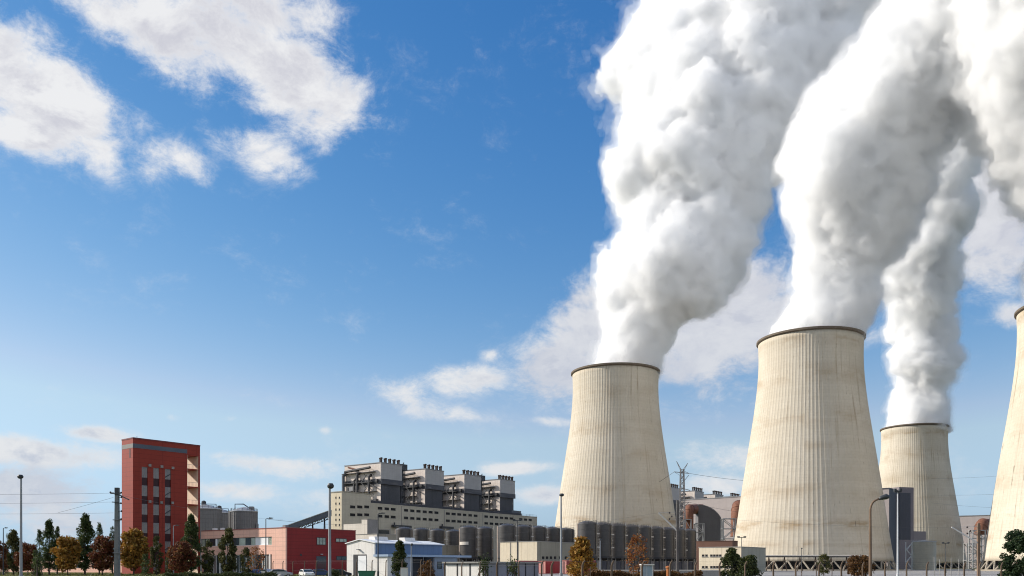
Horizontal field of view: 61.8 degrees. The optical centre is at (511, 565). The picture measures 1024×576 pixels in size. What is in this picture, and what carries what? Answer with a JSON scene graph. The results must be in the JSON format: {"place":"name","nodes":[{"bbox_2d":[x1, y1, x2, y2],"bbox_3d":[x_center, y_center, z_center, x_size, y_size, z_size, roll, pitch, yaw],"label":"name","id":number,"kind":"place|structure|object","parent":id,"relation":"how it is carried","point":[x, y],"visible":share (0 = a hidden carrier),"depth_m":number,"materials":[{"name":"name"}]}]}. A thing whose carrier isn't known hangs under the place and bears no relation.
{"place":"outdoors","nodes":[
{"label":"outdoors","id":0,"kind":"place"},
{"bbox_2d":[288,510,331,528],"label":"conveyor bridge","id":1,"kind":"structure","parent":0,"point":[313,519],"depth_m":503.40,"materials":[{"name":"grey metal"}]},
{"bbox_2d":[345,536,470,575],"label":"workshop shed","id":2,"kind":"structure","parent":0,"point":[363,552],"depth_m":168.86,"materials":[{"name":"white metal cladding"},{"name":"blue metal roofing"}]},
{"bbox_2d":[353,554,366,575],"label":"door","id":3,"kind":"structure","parent":2,"relation":"in","point":[362,558],"depth_m":167.39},
{"bbox_2d":[4,568,975,575],"bbox_3d":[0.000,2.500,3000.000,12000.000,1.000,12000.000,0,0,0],"label":"ground","id":4,"kind":"structure","parent":0,"point":[107,572],"depth_m":265.15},
{"bbox_2d":[1,529,22,573],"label":"poplar tree","id":5,"kind":"object","parent":4,"relation":"on","point":[13,543],"visible":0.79,"depth_m":195.10,"materials":[{"name":"green plant"}]},
{"bbox_2d":[17,475,23,575],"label":"street lamp","id":6,"kind":"object","parent":4,"relation":"on","point":[20,477],"visible":1,"depth_m":81.92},
{"bbox_2d":[30,550,41,575],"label":"bush","id":7,"kind":"object","parent":4,"relation":"on","point":[37,552],"visible":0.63,"depth_m":149.82,"materials":[{"name":"green plant"}]},
{"bbox_2d":[35,529,42,571],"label":"poplar tree","id":8,"kind":"object","parent":4,"relation":"on","point":[39,535],"visible":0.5,"depth_m":204.81,"materials":[{"name":"green plant"}]},
{"bbox_2d":[6,558,121,572],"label":"hall","id":9,"kind":"structure","parent":4,"relation":"on","point":[78,569],"depth_m":272.78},
{"bbox_2d":[76,512,95,574],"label":"poplar tree","id":10,"kind":"object","parent":4,"relation":"on","point":[86,529],"visible":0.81,"depth_m":183.47,"materials":[{"name":"green plant"}]},
{"bbox_2d":[109,488,128,575],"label":"concrete mast","id":11,"kind":"object","parent":4,"relation":"on","point":[117,519],"visible":1,"depth_m":65.85,"materials":[{"name":"grey concrete"}]},
{"bbox_2d":[120,527,149,574],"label":"broadleaf tree","id":12,"kind":"object","parent":4,"relation":"on","point":[133,548],"visible":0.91,"depth_m":170.48,"materials":[{"name":"yellow plant"}]},
{"bbox_2d":[149,535,163,575],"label":"columnar tree","id":13,"kind":"object","parent":4,"relation":"on","point":[154,550],"visible":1,"depth_m":167.69,"materials":[{"name":"green plant"}]},
{"bbox_2d":[121,437,199,573],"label":"tower block","id":14,"kind":"structure","parent":4,"relation":"on","point":[164,473],"depth_m":210.18,"materials":[{"name":"brick"}]},
{"bbox_2d":[0,572,353,575],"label":"grass","id":15,"kind":"structure","parent":4,"relation":"on","point":[72,574],"depth_m":183.51,"materials":[{"name":"plant"}]},
{"bbox_2d":[180,513,201,571],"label":"poplar tree","id":16,"kind":"object","parent":4,"relation":"on","point":[191,530],"visible":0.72,"depth_m":171.45,"materials":[{"name":"green plant"}]},
{"bbox_2d":[200,539,215,573],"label":"columnar tree","id":17,"kind":"object","parent":4,"relation":"on","point":[208,555],"visible":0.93,"depth_m":159.52,"materials":[{"name":"green plant"}]},
{"bbox_2d":[200,501,221,570],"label":"storage silo","id":18,"kind":"object","parent":4,"relation":"on","point":[209,520],"visible":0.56,"depth_m":325.30,"materials":[{"name":"metal"}]},
{"bbox_2d":[162,571,277,575],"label":"hedge","id":19,"kind":"object","parent":4,"relation":"on","point":[230,573],"visible":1,"depth_m":149.37,"materials":[{"name":"green plant"}]},
{"bbox_2d":[217,506,230,528],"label":"storage silo","id":20,"kind":"object","parent":4,"relation":"on","point":[224,521],"visible":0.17,"depth_m":368.51,"materials":[{"name":"metal"}]},
{"bbox_2d":[218,527,237,575],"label":"columnar tree","id":21,"kind":"object","parent":4,"relation":"on","point":[230,565],"visible":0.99,"depth_m":157.41,"materials":[{"name":"green plant"}]},
{"bbox_2d":[228,504,258,528],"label":"storage silo","id":22,"kind":"object","parent":4,"relation":"on","point":[237,521],"visible":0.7,"depth_m":340.94,"materials":[{"name":"metal"}]},
{"bbox_2d":[239,547,252,572],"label":"columnar tree","id":23,"kind":"object","parent":4,"relation":"on","point":[246,551],"visible":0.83,"depth_m":155.71,"materials":[{"name":"green plant"}]},
{"bbox_2d":[246,546,264,573],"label":"young tree","id":24,"kind":"object","parent":4,"relation":"on","point":[256,560],"visible":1,"depth_m":153.84,"materials":[{"name":"brown plant"}]},
{"bbox_2d":[201,525,355,574],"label":"office building","id":25,"kind":"structure","parent":4,"relation":"on","point":[288,545],"depth_m":199.83,"materials":[{"name":"brick"}]},
{"bbox_2d":[316,556,325,568],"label":"door","id":26,"kind":"structure","parent":25,"relation":"in","point":[321,560],"depth_m":201.22,"materials":[{"name":"grey metal"}]},
{"bbox_2d":[299,569,314,575],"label":"parked car","id":27,"kind":"object","parent":4,"relation":"on","point":[306,572],"visible":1,"depth_m":148.92,"materials":[{"name":"white paint"}]},
{"bbox_2d":[327,483,333,575],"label":"street lamp","id":28,"kind":"object","parent":4,"relation":"on","point":[330,486],"visible":1,"depth_m":61.92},
{"bbox_2d":[273,559,421,575],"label":"boundary fence","id":29,"kind":"object","parent":4,"relation":"on","point":[342,561],"visible":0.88,"depth_m":134.01,"materials":[{"name":"grey metal"}]},
{"bbox_2d":[344,519,390,533],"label":"box building","id":30,"kind":"structure","parent":4,"relation":"on","point":[368,526],"depth_m":395.46,"materials":[{"name":"concrete"}]},
{"bbox_2d":[341,457,406,502],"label":"boiler house","id":31,"kind":"structure","parent":4,"relation":"on","point":[380,480],"depth_m":599.61,"materials":[{"name":"grey metal"}]},
{"bbox_2d":[377,512,384,575],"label":"street lamp","id":32,"kind":"object","parent":4,"relation":"on","point":[378,547],"visible":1,"depth_m":149.94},
{"bbox_2d":[390,540,407,575],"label":"conifer tree","id":33,"kind":"object","parent":4,"relation":"on","point":[399,556],"visible":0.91,"depth_m":141.57,"materials":[{"name":"green plant"}]},
{"bbox_2d":[395,526,413,539],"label":"steel tank","id":34,"kind":"object","parent":4,"relation":"on","point":[403,531],"visible":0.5,"depth_m":408.64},
{"bbox_2d":[405,464,443,505],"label":"boiler house","id":35,"kind":"structure","parent":4,"relation":"on","point":[424,485],"depth_m":634.03,"materials":[{"name":"grey metal"}]},
{"bbox_2d":[417,559,435,575],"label":"bush","id":36,"kind":"object","parent":4,"relation":"on","point":[426,568],"visible":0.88,"depth_m":134.73,"materials":[{"name":"brown plant"}]},
{"bbox_2d":[331,491,536,561],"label":"turbine hall","id":37,"kind":"structure","parent":4,"relation":"on","point":[351,507],"depth_m":580.61,"materials":[{"name":"beige concrete"}]},
{"bbox_2d":[442,469,484,509],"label":"boiler house","id":38,"kind":"structure","parent":4,"relation":"on","point":[464,490],"depth_m":672.40,"materials":[{"name":"grey metal"}]},
{"bbox_2d":[482,475,515,510],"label":"boiler house","id":39,"kind":"structure","parent":4,"relation":"on","point":[498,494],"depth_m":709.30,"materials":[{"name":"grey metal"}]},
{"bbox_2d":[559,493,563,575],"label":"street lamp","id":40,"kind":"object","parent":4,"relation":"on","point":[561,495],"visible":1,"depth_m":111.89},
{"bbox_2d":[639,564,653,575],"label":"shelter booth","id":41,"kind":"object","parent":4,"relation":"on","point":[647,570],"visible":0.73,"depth_m":103.98,"materials":[{"name":"grey glass"}]},
{"bbox_2d":[683,504,704,561],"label":"gas duct","id":42,"kind":"object","parent":4,"relation":"on","point":[692,510],"visible":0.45,"depth_m":639.08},
{"bbox_2d":[695,505,722,540],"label":"arched housing","id":43,"kind":"object","parent":4,"relation":"on","point":[711,521],"visible":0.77,"depth_m":662.00,"materials":[{"name":"grey metal"}]},
{"bbox_2d":[683,496,740,540],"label":"filter building","id":44,"kind":"structure","parent":4,"relation":"on","point":[723,503],"depth_m":710.99,"materials":[{"name":"grey metal"}]},
{"bbox_2d":[721,500,739,540],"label":"gas duct","id":45,"kind":"object","parent":4,"relation":"on","point":[734,515],"visible":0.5,"depth_m":604.80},
{"bbox_2d":[551,560,1017,575],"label":"boundary fence","id":46,"kind":"object","parent":4,"relation":"on","point":[964,574],"visible":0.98,"depth_m":72.04,"materials":[{"name":"grey metal"}]},
{"bbox_2d":[869,494,889,575],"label":"street lamp","id":47,"kind":"object","parent":4,"relation":"on","point":[884,497],"visible":1,"depth_m":59.93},
{"bbox_2d":[882,488,897,568],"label":"slab building","id":48,"kind":"structure","parent":4,"relation":"on","point":[891,506],"depth_m":526.79,"materials":[{"name":"concrete"}]},
{"bbox_2d":[893,489,901,575],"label":"street lamp","id":49,"kind":"object","parent":4,"relation":"on","point":[895,490],"visible":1,"depth_m":99.93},
{"bbox_2d":[892,487,925,568],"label":"slab building","id":50,"kind":"structure","parent":4,"relation":"on","point":[908,536],"depth_m":537.82,"materials":[{"name":"concrete"}]},
{"bbox_2d":[879,423,971,568],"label":"cooling tower","id":51,"kind":"structure","parent":4,"relation":"on","point":[915,456],"depth_m":656.53,"materials":[{"name":"concrete"}]},
{"bbox_2d":[959,516,989,567],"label":"filter building","id":52,"kind":"structure","parent":4,"relation":"on","point":[968,521],"depth_m":818.20,"materials":[{"name":"grey metal"}]},
{"bbox_2d":[963,518,988,568],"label":"gas duct","id":53,"kind":"object","parent":4,"relation":"on","point":[984,523],"visible":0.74,"depth_m":616.93,"materials":[{"name":"metal"}]},
{"bbox_2d":[997,529,1023,575],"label":"pine tree","id":54,"kind":"object","parent":4,"relation":"on","point":[1015,540],"visible":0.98,"depth_m":84.06,"materials":[{"name":"green plant"}]},
{"bbox_2d":[0,0,1023,557],"label":"sky","id":55,"kind":"structure","parent":0,"point":[295,243],"materials":[{"name":"blue"}]},
{"bbox_2d":[671,483,678,516],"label":"boiler house","id":56,"kind":"structure","parent":0,"point":[675,491],"depth_m":785.05,"materials":[{"name":"grey metal"}]},
{"bbox_2d":[679,487,703,526],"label":"boiler house","id":57,"kind":"structure","parent":0,"point":[697,493],"depth_m":816.91,"materials":[{"name":"grey metal"}]},
{"bbox_2d":[539,569,1022,575],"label":"yard","id":58,"kind":"structure","parent":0,"point":[949,572],"depth_m":228.88,"materials":[{"name":"concrete"}]},
{"bbox_2d":[356,534,396,539],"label":"box building","id":59,"kind":"structure","parent":58,"relation":"on","point":[367,536],"depth_m":357.06,"materials":[{"name":"grey concrete"}]},
{"bbox_2d":[413,527,430,540],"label":"steel tank","id":60,"kind":"object","parent":58,"relation":"on","point":[420,534],"visible":0.35,"depth_m":418.10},
{"bbox_2d":[429,528,446,543],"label":"steel tank","id":61,"kind":"object","parent":58,"relation":"on","point":[437,536],"visible":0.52,"depth_m":427.80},
{"bbox_2d":[442,545,458,561],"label":"box building","id":62,"kind":"structure","parent":58,"relation":"on","point":[450,549],"depth_m":401.44,"materials":[{"name":"grey concrete"}]},
{"bbox_2d":[445,529,458,544],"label":"steel tank","id":63,"kind":"object","parent":58,"relation":"on","point":[451,535],"visible":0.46,"depth_m":437.30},
{"bbox_2d":[459,525,478,561],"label":"steel tank","id":64,"kind":"object","parent":58,"relation":"on","point":[468,546],"visible":0.87,"depth_m":394.78,"materials":[{"name":"metal"}]},
{"bbox_2d":[478,526,494,561],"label":"steel tank","id":65,"kind":"object","parent":58,"relation":"on","point":[485,541],"visible":0.73,"depth_m":404.04,"materials":[{"name":"metal"}]},
{"bbox_2d":[442,562,540,575],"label":"garage row","id":66,"kind":"object","parent":58,"relation":"on","point":[469,568],"visible":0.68,"depth_m":143.91,"materials":[{"name":"metal"}]},
{"bbox_2d":[446,565,456,575],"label":"garage door","id":67,"kind":"structure","parent":66,"relation":"in","point":[451,570],"depth_m":144.09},
{"bbox_2d":[458,565,468,575],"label":"garage door","id":68,"kind":"structure","parent":66,"relation":"in","point":[465,568],"depth_m":142.44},
{"bbox_2d":[497,523,516,560],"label":"steel tank","id":69,"kind":"object","parent":58,"relation":"on","point":[509,531],"visible":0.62,"depth_m":377.77,"materials":[{"name":"metal"}]},
{"bbox_2d":[516,524,533,540],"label":"steel tank","id":70,"kind":"object","parent":58,"relation":"on","point":[524,534],"visible":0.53,"depth_m":386.98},
{"bbox_2d":[500,541,574,561],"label":"box building","id":71,"kind":"structure","parent":58,"relation":"on","point":[538,551],"depth_m":336.27,"materials":[{"name":"grey concrete"}]},
{"bbox_2d":[530,525,548,540],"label":"steel tank","id":72,"kind":"object","parent":58,"relation":"on","point":[540,534],"visible":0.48,"depth_m":396.66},
{"bbox_2d":[539,561,559,573],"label":"container shed","id":73,"kind":"structure","parent":58,"relation":"on","point":[546,567],"depth_m":206.24,"materials":[{"name":"red paint"}]},
{"bbox_2d":[545,526,562,541],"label":"steel tank","id":74,"kind":"object","parent":58,"relation":"on","point":[553,533],"visible":0.34,"depth_m":406.14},
{"bbox_2d":[562,527,575,542],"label":"steel tank","id":75,"kind":"object","parent":58,"relation":"on","point":[568,534],"visible":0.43,"depth_m":415.79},
{"bbox_2d":[566,536,597,575],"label":"tree","id":76,"kind":"object","parent":58,"relation":"on","point":[580,549],"visible":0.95,"depth_m":149.18,"materials":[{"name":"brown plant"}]},
{"bbox_2d":[577,520,599,566],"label":"steel tank","id":77,"kind":"object","parent":58,"relation":"on","point":[588,530],"visible":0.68,"depth_m":352.70,"materials":[{"name":"metal"}]},
{"bbox_2d":[595,521,613,569],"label":"steel tank","id":78,"kind":"object","parent":58,"relation":"on","point":[604,530],"visible":0.7,"depth_m":362.14,"materials":[{"name":"metal"}]},
{"bbox_2d":[555,362,675,561],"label":"cooling tower","id":79,"kind":"structure","parent":58,"relation":"on","point":[615,466],"depth_m":462.08,"materials":[{"name":"concrete"}]},
{"bbox_2d":[608,522,627,569],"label":"steel tank","id":80,"kind":"object","parent":58,"relation":"on","point":[619,532],"visible":0.68,"depth_m":371.72,"materials":[{"name":"metal"}]},
{"bbox_2d":[626,524,640,569],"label":"steel tank","id":81,"kind":"object","parent":58,"relation":"on","point":[631,529],"visible":0.48,"depth_m":381.26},
{"bbox_2d":[625,533,648,572],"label":"young tree","id":82,"kind":"object","parent":58,"relation":"on","point":[639,548],"visible":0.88,"depth_m":127.95,"materials":[{"name":"brown plant"}]},
{"bbox_2d":[587,569,703,575],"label":"hedge","id":83,"kind":"object","parent":58,"relation":"on","point":[595,572],"visible":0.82,"depth_m":117.28,"materials":[{"name":"green plant"}]},
{"bbox_2d":[637,525,653,569],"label":"steel tank","id":84,"kind":"object","parent":58,"relation":"on","point":[645,531],"visible":0.59,"depth_m":390.94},
{"bbox_2d":[649,526,664,569],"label":"steel tank","id":85,"kind":"object","parent":58,"relation":"on","point":[658,546],"visible":0.68,"depth_m":400.51,"materials":[{"name":"metal"}]},
{"bbox_2d":[598,570,718,575],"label":"wall","id":86,"kind":"structure","parent":58,"relation":"on","point":[710,572],"depth_m":132.00,"materials":[{"name":"grey concrete"}]},
{"bbox_2d":[661,527,675,569],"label":"steel tank","id":87,"kind":"object","parent":58,"relation":"on","point":[669,545],"visible":0.64,"depth_m":409.93,"materials":[{"name":"metal"}]},
{"bbox_2d":[658,500,678,571],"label":"catenary mast","id":88,"kind":"object","parent":58,"relation":"on","point":[677,535],"visible":1,"depth_m":129.85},
{"bbox_2d":[673,527,687,569],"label":"steel tank","id":89,"kind":"object","parent":58,"relation":"on","point":[682,544],"visible":0.53,"depth_m":419.85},
{"bbox_2d":[674,461,689,561],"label":"lattice pylon","id":90,"kind":"object","parent":58,"relation":"on","point":[683,491],"visible":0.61,"depth_m":444.82,"materials":[{"name":"grey metal"}]},
{"bbox_2d":[679,528,697,569],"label":"steel tank","id":91,"kind":"object","parent":58,"relation":"on","point":[691,534],"visible":0.59,"depth_m":429.11,"materials":[{"name":"metal"}]},
{"bbox_2d":[696,540,737,569],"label":"box building","id":92,"kind":"structure","parent":58,"relation":"on","point":[731,543],"depth_m":341.25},
{"bbox_2d":[720,547,741,575],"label":"tree","id":93,"kind":"object","parent":58,"relation":"on","point":[731,557],"visible":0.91,"depth_m":149.46,"materials":[{"name":"green plant"}]},
{"bbox_2d":[698,546,765,570],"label":"box building","id":94,"kind":"structure","parent":58,"relation":"on","point":[709,558],"depth_m":307.44,"materials":[{"name":"grey concrete"}]},
{"bbox_2d":[734,555,763,575],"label":"bush","id":95,"kind":"object","parent":58,"relation":"on","point":[752,569],"visible":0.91,"depth_m":146.80,"materials":[{"name":"green plant"}]},
{"bbox_2d":[766,555,868,570],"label":"pipe bridge","id":96,"kind":"structure","parent":58,"relation":"on","point":[815,556],"depth_m":341.78,"materials":[{"name":"metal"}]},
{"bbox_2d":[734,326,903,570],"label":"cooling tower","id":97,"kind":"structure","parent":58,"relation":"on","point":[812,457],"depth_m":391.45,"materials":[{"name":"concrete"}]},
{"bbox_2d":[817,553,832,575],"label":"broadleaf tree","id":98,"kind":"object","parent":58,"relation":"on","point":[823,556],"visible":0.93,"depth_m":139.81,"materials":[{"name":"green plant"}]},
{"bbox_2d":[846,554,875,575],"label":"broadleaf tree","id":99,"kind":"object","parent":58,"relation":"on","point":[854,563],"visible":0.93,"depth_m":134.13,"materials":[{"name":"brown plant"}]},
{"bbox_2d":[905,540,936,569],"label":"storage tank","id":100,"kind":"object","parent":58,"relation":"on","point":[923,553],"visible":0.97,"depth_m":463.24,"materials":[{"name":"metal"}]},
{"bbox_2d":[951,523,980,575],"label":"catenary mast","id":101,"kind":"object","parent":58,"relation":"on","point":[978,541],"visible":1,"depth_m":129.85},
{"bbox_2d":[972,306,1023,570],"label":"cooling tower","id":102,"kind":"structure","parent":58,"relation":"on","point":[1007,512],"depth_m":361.52,"materials":[{"name":"concrete"}]},
{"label":"footpath","id":103,"kind":"structure","parent":0,"visible":0},
{"bbox_2d":[0,540,7,573],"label":"broadleaf tree","id":104,"kind":"object","parent":103,"relation":"on","point":[1,558],"visible":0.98,"depth_m":185.87,"materials":[{"name":"brown plant"}]},
{"bbox_2d":[13,542,36,574],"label":"broadleaf tree","id":105,"kind":"object","parent":103,"relation":"on","point":[27,549],"visible":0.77,"depth_m":176.93,"materials":[{"name":"brown plant"}]},
{"bbox_2d":[39,518,57,574],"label":"poplar tree","id":106,"kind":"object","parent":103,"relation":"on","point":[48,534],"visible":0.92,"depth_m":185.46,"materials":[{"name":"green plant"}]},
{"bbox_2d":[49,535,81,574],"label":"broadleaf tree","id":107,"kind":"object","parent":103,"relation":"on","point":[67,551],"visible":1,"depth_m":174.84,"materials":[{"name":"yellow plant"}]},
{"bbox_2d":[86,535,113,574],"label":"broadleaf tree","id":108,"kind":"object","parent":103,"relation":"on","point":[104,548],"visible":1,"depth_m":173.02,"materials":[{"name":"brown plant"}]},
{"bbox_2d":[140,553,151,574],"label":"bush","id":109,"kind":"object","parent":103,"relation":"on","point":[145,557],"visible":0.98,"depth_m":164.91,"materials":[{"name":"green plant"}]},
{"bbox_2d":[165,540,196,575],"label":"broadleaf tree","id":110,"kind":"object","parent":103,"relation":"on","point":[179,553],"visible":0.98,"depth_m":158.91,"materials":[{"name":"brown plant"}]},
{"bbox_2d":[477,552,491,575],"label":"staked sapling","id":111,"kind":"object","parent":103,"relation":"on","point":[484,565],"visible":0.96,"depth_m":95.90,"materials":[{"name":"green plant"}]},
{"bbox_2d":[430,561,543,575],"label":"boundary fence","id":112,"kind":"object","parent":103,"relation":"on","point":[496,565],"visible":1,"depth_m":85.16,"materials":[{"name":"grey metal"}]},
{"bbox_2d":[506,554,517,575],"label":"staked sapling","id":113,"kind":"object","parent":103,"relation":"on","point":[512,569],"visible":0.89,"depth_m":95.85,"materials":[{"name":"green plant"}]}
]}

